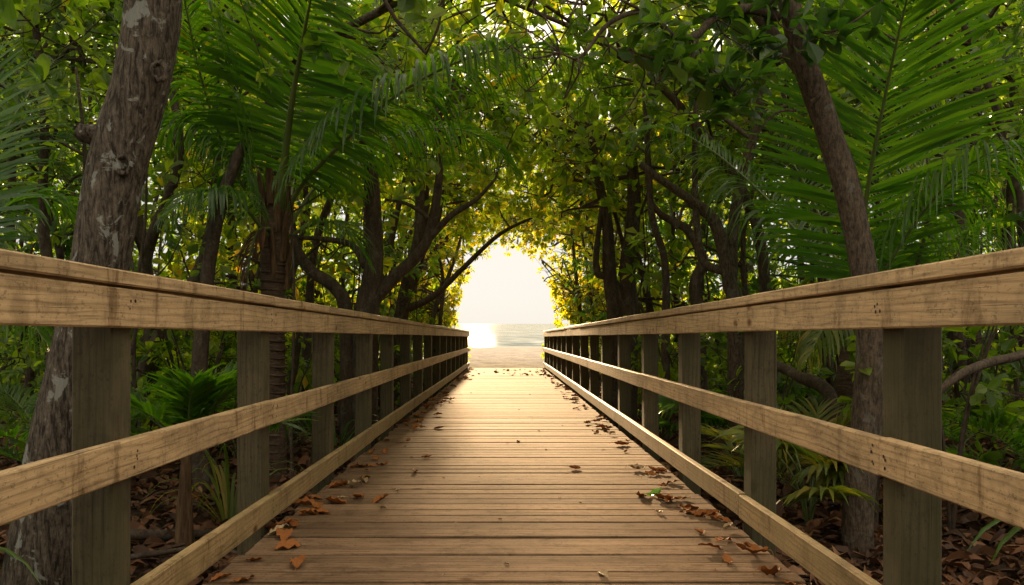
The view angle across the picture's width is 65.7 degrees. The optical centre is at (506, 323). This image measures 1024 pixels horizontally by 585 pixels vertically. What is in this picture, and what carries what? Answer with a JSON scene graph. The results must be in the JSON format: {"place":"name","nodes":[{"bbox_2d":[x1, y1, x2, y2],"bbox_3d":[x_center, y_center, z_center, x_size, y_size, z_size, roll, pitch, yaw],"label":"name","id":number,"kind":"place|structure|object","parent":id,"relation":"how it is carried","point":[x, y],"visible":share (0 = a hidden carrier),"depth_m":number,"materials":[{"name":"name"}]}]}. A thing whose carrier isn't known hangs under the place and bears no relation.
{"place":"outdoors","nodes":[
{"label":"outdoors","id":0,"kind":"place"},
{"bbox_2d":[379,347,589,370],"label":"beach sand","id":1,"kind":"structure","parent":0,"point":[505,357],"depth_m":35.45,"materials":[{"name":"beige sand"}]},
{"bbox_2d":[0,365,1023,584],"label":"forest floor","id":2,"kind":"structure","parent":0,"point":[854,556],"depth_m":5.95,"materials":[{"name":"brown plant"}]},
{"bbox_2d":[0,328,42,407],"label":"broadleaf shrub","id":3,"kind":"object","parent":2,"relation":"on","point":[9,367],"visible":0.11,"depth_m":12.36,"materials":[{"name":"green plant"}]},
{"bbox_2d":[0,325,47,378],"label":"broadleaf shrub","id":4,"kind":"object","parent":2,"relation":"on","point":[23,354],"visible":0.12,"depth_m":11.49,"materials":[{"name":"green plant"}]},
{"bbox_2d":[0,329,52,458],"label":"broadleaf shrub","id":5,"kind":"object","parent":2,"relation":"on","point":[33,362],"visible":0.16,"depth_m":8.04,"materials":[{"name":"green plant"}]},
{"bbox_2d":[0,0,84,123],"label":"tree","id":6,"kind":"object","parent":2,"relation":"on","point":[42,65],"visible":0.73,"depth_m":5.78,"materials":[{"name":"green plant"}]},
{"bbox_2d":[0,27,87,361],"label":"coconut palm","id":7,"kind":"object","parent":2,"relation":"on","point":[24,191],"visible":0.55,"depth_m":4.49,"materials":[{"name":"green plant"}]},
{"bbox_2d":[0,27,93,392],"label":"tree","id":8,"kind":"object","parent":2,"relation":"on","point":[28,215],"visible":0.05,"depth_m":14.70,"materials":[{"name":"green plant"}]},
{"bbox_2d":[18,67,86,174],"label":"bare sapling","id":9,"kind":"object","parent":2,"relation":"on","point":[83,153],"visible":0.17,"depth_m":6.36,"materials":[{"name":"brown plant"}]},
{"bbox_2d":[0,0,120,247],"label":"tree","id":10,"kind":"object","parent":2,"relation":"on","point":[54,239],"visible":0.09,"depth_m":9.48,"materials":[{"name":"green plant"}]},
{"bbox_2d":[1,64,149,365],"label":"tree","id":11,"kind":"object","parent":2,"relation":"on","point":[21,244],"visible":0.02,"depth_m":17.65,"materials":[{"name":"green plant"}]},
{"bbox_2d":[0,379,168,461],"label":"young palm","id":12,"kind":"object","parent":2,"relation":"on","point":[29,403],"visible":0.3,"depth_m":6.59,"materials":[{"name":"green plant"}]},
{"bbox_2d":[0,13,186,242],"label":"tall tree","id":13,"kind":"object","parent":2,"relation":"on","point":[2,40],"visible":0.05,"depth_m":11.64,"materials":[{"name":"green plant"}]},
{"bbox_2d":[57,43,138,354],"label":"bare sapling","id":14,"kind":"object","parent":2,"relation":"on","point":[136,329],"visible":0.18,"depth_m":6.49,"materials":[{"name":"brown plant"}]},
{"bbox_2d":[0,0,209,346],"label":"tree","id":15,"kind":"object","parent":2,"relation":"on","point":[50,37],"visible":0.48,"depth_m":6.77,"materials":[{"name":"green plant"}]},
{"bbox_2d":[0,0,224,401],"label":"tree","id":16,"kind":"object","parent":2,"relation":"on","point":[63,251],"visible":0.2,"depth_m":10.01,"materials":[{"name":"green plant"}]},
{"bbox_2d":[0,0,235,375],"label":"tall tree","id":17,"kind":"object","parent":2,"relation":"on","point":[101,62],"visible":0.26,"depth_m":8.86,"materials":[{"name":"green plant"}]},
{"bbox_2d":[3,35,245,383],"bbox_3d":[-8.098,-1.826,16.291,4.834,8.036,5.270,0,0,28],"label":"tree","id":18,"kind":"object","parent":2,"relation":"on","point":[89,103],"visible":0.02,"depth_m":15.69,"materials":[{"name":"green plant"}]},
{"bbox_2d":[0,17,270,390],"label":"tree","id":19,"kind":"object","parent":2,"relation":"on","point":[11,382],"visible":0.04,"depth_m":13.13,"materials":[{"name":"green plant"}]},
{"bbox_2d":[71,1,234,383],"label":"tall tree","id":20,"kind":"object","parent":2,"relation":"on","point":[140,224],"visible":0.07,"depth_m":9.59,"materials":[{"name":"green plant"}]},
{"bbox_2d":[130,171,180,480],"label":"bare sapling","id":21,"kind":"object","parent":2,"relation":"on","point":[134,380],"visible":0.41,"depth_m":7.06,"materials":[{"name":"brown plant"}]},
{"bbox_2d":[130,529,213,539],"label":"fallen branch","id":22,"kind":"object","parent":2,"relation":"on","point":[145,534],"visible":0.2,"depth_m":5.09,"materials":[{"name":"brown wood"}]},
{"bbox_2d":[130,547,236,559],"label":"fallen branch","id":23,"kind":"object","parent":2,"relation":"on","point":[141,555],"visible":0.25,"depth_m":4.63,"materials":[{"name":"brown wood"}]},
{"bbox_2d":[131,329,236,425],"bbox_3d":[-3.004,0.529,7.321,1.530,1.945,1.454,0,0,-35],"label":"broadleaf shrub","id":24,"kind":"object","parent":2,"relation":"on","point":[156,346],"visible":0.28,"depth_m":7.34,"materials":[{"name":"green plant"}]},
{"bbox_2d":[131,273,236,429],"bbox_3d":[-3.081,0.521,7.593,1.779,1.960,1.432,0,0,0],"label":"broadleaf shrub","id":25,"kind":"object","parent":2,"relation":"on","point":[213,349],"visible":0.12,"depth_m":7.48,"materials":[{"name":"green plant"}]},
{"bbox_2d":[175,455,194,546],"bbox_3d":[-2.023,1.146,5.000,0.126,0.713,0.114,0,0,0],"label":"palm stump","id":26,"kind":"object","parent":2,"relation":"on","point":[184,530],"visible":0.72,"depth_m":4.97,"materials":[{"name":"brown wood"}]},
{"bbox_2d":[131,358,320,435],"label":"young palm","id":27,"kind":"object","parent":26,"relation":"on","point":[189,394],"visible":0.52,"depth_m":4.85,"materials":[{"name":"green plant"}]},
{"bbox_2d":[140,272,236,449],"bbox_3d":[-3.286,0.455,8.697,1.371,2.093,1.403,0,0,-29],"label":"broadleaf shrub","id":28,"kind":"object","parent":2,"relation":"on","point":[223,277],"visible":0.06,"depth_m":8.60,"materials":[{"name":"green plant"}]},
{"bbox_2d":[4,0,380,412],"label":"tree","id":29,"kind":"object","parent":2,"relation":"on","point":[196,183],"visible":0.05,"depth_m":11.33,"materials":[{"name":"green plant"}]},
{"bbox_2d":[0,0,390,431],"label":"tree","id":30,"kind":"object","parent":2,"relation":"on","point":[175,168],"visible":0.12,"depth_m":8.47,"materials":[{"name":"green plant"}]},
{"bbox_2d":[0,0,428,584],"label":"leaning tree","id":31,"kind":"object","parent":2,"relation":"on","point":[120,136],"visible":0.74,"depth_m":3.87,"materials":[{"name":"brown plant"}]},
{"bbox_2d":[143,445,303,521],"bbox_3d":[-1.980,1.061,5.791,1.073,0.741,0.988,0,0,32],"label":"strap leaf plant","id":32,"kind":"object","parent":2,"relation":"on","point":[230,509],"visible":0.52,"depth_m":5.66,"materials":[{"name":"green plant"}]},
{"bbox_2d":[154,13,304,363],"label":"tree","id":33,"kind":"object","parent":2,"relation":"on","point":[157,245],"visible":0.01,"depth_m":17.70,"materials":[{"name":"green plant"}]},
{"bbox_2d":[0,249,469,584],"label":"wooden railing","id":34,"kind":"object","parent":2,"relation":"on","point":[101,311],"visible":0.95,"depth_m":2.84,"materials":[{"name":"brown wood"}]},
{"bbox_2d":[148,53,327,332],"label":"tree","id":35,"kind":"object","parent":2,"relation":"on","point":[186,180],"visible":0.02,"depth_m":15.91,"materials":[{"name":"green plant"}]},
{"bbox_2d":[148,1,387,355],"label":"tree","id":36,"kind":"object","parent":2,"relation":"on","point":[184,239],"visible":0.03,"depth_m":14.76,"materials":[{"name":"green plant"}]},
{"bbox_2d":[181,0,419,380],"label":"tree","id":37,"kind":"object","parent":2,"relation":"on","point":[317,293],"visible":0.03,"depth_m":15.70,"materials":[{"name":"green plant"}]},
{"bbox_2d":[138,0,472,395],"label":"tree","id":38,"kind":"object","parent":2,"relation":"on","point":[227,269],"visible":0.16,"depth_m":9.70,"materials":[{"name":"green plant"}]},
{"bbox_2d":[285,336,339,428],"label":"broadleaf shrub","id":39,"kind":"object","parent":2,"relation":"on","point":[288,360],"visible":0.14,"depth_m":10.35,"materials":[{"name":"green plant"}]},
{"bbox_2d":[215,83,412,356],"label":"tree","id":40,"kind":"object","parent":2,"relation":"on","point":[336,210],"visible":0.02,"depth_m":19.70,"materials":[{"name":"green plant"}]},
{"bbox_2d":[292,209,340,441],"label":"bare sapling","id":41,"kind":"object","parent":2,"relation":"on","point":[313,302],"visible":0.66,"depth_m":9.39,"materials":[{"name":"brown plant"}]},
{"bbox_2d":[288,139,357,478],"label":"bare sapling","id":42,"kind":"object","parent":2,"relation":"on","point":[292,372],"visible":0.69,"depth_m":6.81,"materials":[{"name":"brown plant"}]},
{"bbox_2d":[286,411,378,449],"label":"strap leaf plant","id":43,"kind":"object","parent":2,"relation":"on","point":[342,437],"visible":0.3,"depth_m":8.61,"materials":[{"name":"green plant"}]},
{"bbox_2d":[151,0,617,478],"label":"coconut palm","id":44,"kind":"object","parent":2,"relation":"on","point":[270,239],"visible":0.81,"depth_m":6.45,"materials":[{"name":"green plant"}]},
{"bbox_2d":[300,38,468,361],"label":"tree","id":45,"kind":"object","parent":2,"relation":"on","point":[433,269],"visible":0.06,"depth_m":18.17,"materials":[{"name":"green plant"}]},
{"bbox_2d":[187,0,587,447],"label":"mangrove tree","id":46,"kind":"object","parent":2,"relation":"on","point":[374,290],"visible":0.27,"depth_m":8.96,"materials":[{"name":"green plant"}]},
{"bbox_2d":[216,0,575,405],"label":"tree","id":47,"kind":"object","parent":2,"relation":"on","point":[398,194],"visible":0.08,"depth_m":13.78,"materials":[{"name":"green plant"}]},
{"bbox_2d":[316,93,488,357],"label":"tree","id":48,"kind":"object","parent":2,"relation":"on","point":[382,201],"depth_m":21.64,"materials":[{"name":"green plant"}]},
{"bbox_2d":[352,173,506,382],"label":"slender tree","id":49,"kind":"object","parent":2,"relation":"on","point":[436,312],"visible":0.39,"depth_m":19.64,"materials":[{"name":"green plant"}]},
{"bbox_2d":[309,9,581,406],"bbox_3d":[-1.326,-2.159,14.943,5.906,7.421,4.439,0,0,0],"label":"mangrove tree","id":50,"kind":"object","parent":2,"relation":"on","point":[462,218],"visible":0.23,"depth_m":14.07,"materials":[{"name":"green plant"}]},
{"bbox_2d":[382,166,571,327],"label":"arching tree","id":51,"kind":"object","parent":2,"relation":"on","point":[503,242],"visible":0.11,"depth_m":25.57,"materials":[{"name":"green plant"}]},
{"bbox_2d":[182,0,778,493],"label":"overhanging tree","id":52,"kind":"object","parent":2,"relation":"on","point":[422,20],"visible":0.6,"depth_m":6.59,"materials":[{"name":"green plant"}]},
{"bbox_2d":[383,143,596,354],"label":"overhanging tree","id":53,"kind":"object","parent":2,"relation":"on","point":[471,249],"visible":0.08,"depth_m":21.51,"materials":[{"name":"green plant"}]},
{"bbox_2d":[202,368,805,584],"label":"boardwalk","id":54,"kind":"structure","parent":2,"relation":"on","point":[532,492],"depth_m":4.34,"materials":[{"name":"brown wood"}]},
{"bbox_2d":[301,0,710,425],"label":"overhanging tree","id":55,"kind":"object","parent":2,"relation":"on","point":[574,152],"visible":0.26,"depth_m":10.67,"materials":[{"name":"green plant"}]},
{"bbox_2d":[354,83,658,363],"bbox_3d":[0.088,-2.011,16.172,5.024,7.141,5.263,0,0,-42],"label":"overhanging tree","id":56,"kind":"object","parent":2,"relation":"on","point":[400,176],"visible":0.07,"depth_m":16.43,"materials":[{"name":"green plant"}]},
{"bbox_2d":[391,5,658,354],"bbox_3d":[-0.042,-1.700,13.421,4.842,6.554,4.608,0,0,-29],"label":"overhanging tree","id":57,"kind":"object","parent":2,"relation":"on","point":[540,203],"visible":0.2,"depth_m":13.48,"materials":[{"name":"green plant"}]},
{"bbox_2d":[285,0,770,292],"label":"overhanging tree","id":58,"kind":"object","parent":2,"relation":"on","point":[763,274],"visible":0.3,"depth_m":8.21,"materials":[{"name":"green plant"}]},
{"bbox_2d":[447,104,620,275],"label":"overhanging tree","id":59,"kind":"object","parent":2,"relation":"on","point":[544,223],"visible":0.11,"depth_m":19.13,"materials":[{"name":"green plant"}]},
{"bbox_2d":[501,185,640,327],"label":"arching tree","id":60,"kind":"object","parent":2,"relation":"on","point":[561,240],"visible":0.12,"depth_m":25.88,"materials":[{"name":"green plant"}]},
{"bbox_2d":[501,187,664,376],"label":"slender tree","id":61,"kind":"object","parent":2,"relation":"on","point":[555,283],"visible":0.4,"depth_m":20.74,"materials":[{"name":"green plant"}]},
{"bbox_2d":[432,16,764,423],"bbox_3d":[1.558,-1.876,12.646,5.503,6.860,4.918,0,0,0],"label":"mangrove tree","id":62,"kind":"object","parent":2,"relation":"on","point":[627,288],"visible":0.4,"depth_m":11.46,"materials":[{"name":"green plant"}]},
{"bbox_2d":[513,33,721,370],"bbox_3d":[2.736,-2.548,17.846,3.928,8.209,4.863,0,0,-42],"label":"tree","id":63,"kind":"object","parent":2,"relation":"on","point":[585,264],"visible":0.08,"depth_m":17.84,"materials":[{"name":"green plant"}]},
{"bbox_2d":[551,117,689,373],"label":"tree","id":64,"kind":"object","parent":2,"relation":"on","point":[576,312],"visible":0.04,"depth_m":19.90,"materials":[{"name":"green plant"}]},
{"bbox_2d":[512,0,749,412],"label":"tree","id":65,"kind":"object","parent":2,"relation":"on","point":[655,299],"visible":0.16,"depth_m":13.04,"materials":[{"name":"green plant"}]},
{"bbox_2d":[591,121,728,368],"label":"tree","id":66,"kind":"object","parent":2,"relation":"on","point":[687,270],"visible":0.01,"depth_m":21.97,"materials":[{"name":"green plant"}]},
{"bbox_2d":[497,0,861,443],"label":"crooked tree","id":67,"kind":"object","parent":2,"relation":"on","point":[626,89],"visible":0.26,"depth_m":9.78,"materials":[{"name":"green plant"}]},
{"bbox_2d":[637,394,730,443],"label":"fan palm","id":68,"kind":"object","parent":2,"relation":"on","point":[672,407],"visible":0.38,"depth_m":8.02,"materials":[{"name":"green plant"}]},
{"bbox_2d":[487,0,883,551],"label":"curved tree","id":69,"kind":"object","parent":2,"relation":"on","point":[677,59],"visible":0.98,"depth_m":4.84,"materials":[{"name":"brown plant"}]},
{"bbox_2d":[582,0,802,375],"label":"tree","id":70,"kind":"object","parent":2,"relation":"on","point":[710,243],"visible":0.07,"depth_m":14.69,"materials":[{"name":"green plant"}]},
{"bbox_2d":[650,100,818,365],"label":"tree","id":71,"kind":"object","parent":2,"relation":"on","point":[747,237],"depth_m":19.86,"materials":[{"name":"green plant"}]},
{"bbox_2d":[507,0,962,470],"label":"forked tree","id":72,"kind":"object","parent":2,"relation":"on","point":[727,254],"visible":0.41,"depth_m":7.99,"materials":[{"name":"green plant"}]},
{"bbox_2d":[702,437,784,487],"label":"strap leaf plant","id":73,"kind":"object","parent":2,"relation":"on","point":[737,470],"visible":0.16,"depth_m":7.12,"materials":[{"name":"green plant"}]},
{"bbox_2d":[710,349,806,423],"bbox_3d":[3.643,0.923,11.195,1.561,1.287,1.445,0,0,19],"label":"broadleaf shrub","id":74,"kind":"object","parent":2,"relation":"on","point":[796,389],"visible":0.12,"depth_m":11.13,"materials":[{"name":"green plant"}]},
{"bbox_2d":[587,2,937,437],"bbox_3d":[3.438,-2.572,9.836,4.742,8.280,3.938,0,0,0],"label":"tree","id":75,"kind":"object","parent":2,"relation":"on","point":[718,347],"visible":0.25,"depth_m":9.93,"materials":[{"name":"green plant"}]},
{"bbox_2d":[553,0,986,435],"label":"tree","id":76,"kind":"object","parent":2,"relation":"on","point":[828,372],"visible":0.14,"depth_m":9.48,"materials":[{"name":"green plant"}]},
{"bbox_2d":[700,275,840,456],"bbox_3d":[2.619,0.504,8.094,1.640,1.996,1.330,0,0,0],"label":"broadleaf shrub","id":77,"kind":"object","parent":2,"relation":"on","point":[787,398],"visible":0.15,"depth_m":7.96,"materials":[{"name":"green plant"}]},
{"bbox_2d":[665,0,879,524],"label":"overhanging tree","id":78,"kind":"object","parent":2,"relation":"on","point":[759,21],"visible":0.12,"depth_m":5.76,"materials":[{"name":"brown plant"}]},
{"bbox_2d":[543,247,1023,584],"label":"wooden railing","id":79,"kind":"object","parent":2,"relation":"on","point":[911,311],"visible":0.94,"depth_m":2.78,"materials":[{"name":"brown wood"}]},
{"bbox_2d":[701,396,881,502],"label":"young palm","id":80,"kind":"object","parent":2,"relation":"on","point":[841,420],"visible":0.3,"depth_m":5.96,"materials":[{"name":"green plant"}]},
{"bbox_2d":[710,424,878,524],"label":"fan palm","id":81,"kind":"object","parent":2,"relation":"on","point":[834,469],"visible":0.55,"depth_m":5.22,"materials":[{"name":"green plant"}]},
{"bbox_2d":[777,384,823,416],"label":"fan palm","id":82,"kind":"object","parent":2,"relation":"on","point":[818,398],"visible":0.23,"depth_m":11.11,"materials":[{"name":"green plant"}]},
{"bbox_2d":[614,0,1023,484],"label":"coconut palm","id":83,"kind":"object","parent":2,"relation":"on","point":[912,149],"visible":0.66,"depth_m":5.94,"materials":[{"name":"green plant"}]},
{"bbox_2d":[777,360,880,512],"bbox_3d":[2.505,0.883,6.522,0.297,1.162,1.402,0,0,-12],"label":"fallen branch","id":84,"kind":"object","parent":2,"relation":"on","point":[824,388],"visible":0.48,"depth_m":6.55,"materials":[{"name":"brown wood"}]},
{"bbox_2d":[705,47,956,369],"bbox_3d":[5.949,-2.818,15.807,4.746,8.768,6.438,0,0,0],"label":"tree","id":85,"kind":"object","parent":2,"relation":"on","point":[750,275],"visible":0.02,"depth_m":16.08,"materials":[{"name":"green plant"}]},
{"bbox_2d":[653,1,1015,395],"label":"tree","id":86,"kind":"object","parent":2,"relation":"on","point":[755,284],"visible":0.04,"depth_m":12.10,"materials":[{"name":"green plant"}]},
{"bbox_2d":[660,0,1023,438],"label":"tree","id":87,"kind":"object","parent":2,"relation":"on","point":[977,341],"visible":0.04,"depth_m":9.90,"materials":[{"name":"green plant"}]},
{"bbox_2d":[671,0,1023,359],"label":"tree","id":88,"kind":"object","parent":2,"relation":"on","point":[1006,135],"visible":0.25,"depth_m":6.96,"materials":[{"name":"green plant"}]},
{"bbox_2d":[746,0,979,377],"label":"tree","id":89,"kind":"object","parent":2,"relation":"on","point":[816,280],"visible":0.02,"depth_m":14.67,"materials":[{"name":"green plant"}]},
{"bbox_2d":[743,0,1023,438],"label":"tall tree","id":90,"kind":"object","parent":2,"relation":"on","point":[964,380],"visible":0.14,"depth_m":9.12,"materials":[{"name":"green plant"}]},
{"bbox_2d":[803,0,984,265],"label":"tall tree","id":91,"kind":"object","parent":2,"relation":"on","point":[947,4],"visible":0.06,"depth_m":10.43,"materials":[{"name":"green plant"}]},
{"bbox_2d":[834,325,1023,530],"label":"broadleaf shrub","id":92,"kind":"object","parent":2,"relation":"on","point":[975,391],"visible":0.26,"depth_m":5.39,"materials":[{"name":"green plant"}]},
{"bbox_2d":[864,56,1021,385],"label":"tree","id":93,"kind":"object","parent":2,"relation":"on","point":[983,239],"visible":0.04,"depth_m":14.71,"materials":[{"name":"green plant"}]},
{"bbox_2d":[866,0,1023,183],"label":"tree","id":94,"kind":"object","parent":2,"relation":"on","point":[983,171],"visible":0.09,"depth_m":10.26,"materials":[{"name":"green plant"}]},
{"bbox_2d":[867,0,1023,395],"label":"tree","id":95,"kind":"object","parent":2,"relation":"on","point":[998,180],"visible":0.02,"depth_m":12.48,"materials":[{"name":"green plant"}]},
{"bbox_2d":[882,0,1023,402],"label":"tall tree","id":96,"kind":"object","parent":2,"relation":"on","point":[1009,196],"visible":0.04,"depth_m":11.96,"materials":[{"name":"green plant"}]},
{"bbox_2d":[897,30,1023,331],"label":"tree","id":97,"kind":"object","parent":2,"relation":"on","point":[989,130],"visible":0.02,"depth_m":12.71,"materials":[{"name":"green plant"}]},
{"bbox_2d":[942,325,1023,470],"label":"broadleaf shrub","id":98,"kind":"object","parent":2,"relation":"on","point":[992,457],"visible":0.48,"depth_m":5.92,"materials":[{"name":"green plant"}]},
{"bbox_2d":[942,403,1023,471],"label":"young palm","id":99,"kind":"object","parent":2,"relation":"on","point":[986,425],"visible":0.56,"depth_m":5.43,"materials":[{"name":"green plant"}]},
{"bbox_2d":[956,333,1023,435],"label":"broadleaf shrub","id":100,"kind":"object","parent":2,"relation":"on","point":[996,346],"visible":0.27,"depth_m":8.53,"materials":[{"name":"green plant"}]},
{"bbox_2d":[967,465,1020,563],"bbox_3d":[3.178,1.023,4.174,1.528,0.821,1.173,0,0,22],"label":"strap leaf plant","id":101,"kind":"object","parent":2,"relation":"on","point":[1010,533],"visible":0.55,"depth_m":4.17,"materials":[{"name":"green plant"}]},
{"bbox_2d":[967,8,1023,244],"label":"tree","id":102,"kind":"object","parent":2,"relation":"on","point":[983,17],"visible":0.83,"depth_m":5.80,"materials":[{"name":"green plant"}]},
{"bbox_2d":[968,1,1023,179],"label":"tree","id":103,"kind":"object","parent":2,"relation":"on","point":[1018,101],"visible":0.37,"depth_m":8.45,"materials":[{"name":"green plant"}]},
{"bbox_2d":[1002,195,1021,459],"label":"bare sapling","id":104,"kind":"object","parent":2,"relation":"on","point":[1016,385],"visible":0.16,"depth_m":7.71,"materials":[{"name":"brown plant"}]},
{"bbox_2d":[0,0,1023,323],"label":"sky","id":105,"kind":"structure","parent":0,"point":[502,289],"materials":[{"name":"white"}]},
{"bbox_2d":[452,324,709,346],"bbox_3d":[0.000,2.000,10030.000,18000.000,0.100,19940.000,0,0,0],"label":"sea water","id":106,"kind":"structure","parent":0,"point":[505,335],"depth_m":147.39,"materials":[{"name":"white liquid"}]},
{"bbox_2d":[942,349,1023,392],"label":"fallen branch","id":107,"kind":"object","parent":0,"point":[957,376],"visible":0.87,"depth_m":4.64,"materials":[{"name":"wood"}]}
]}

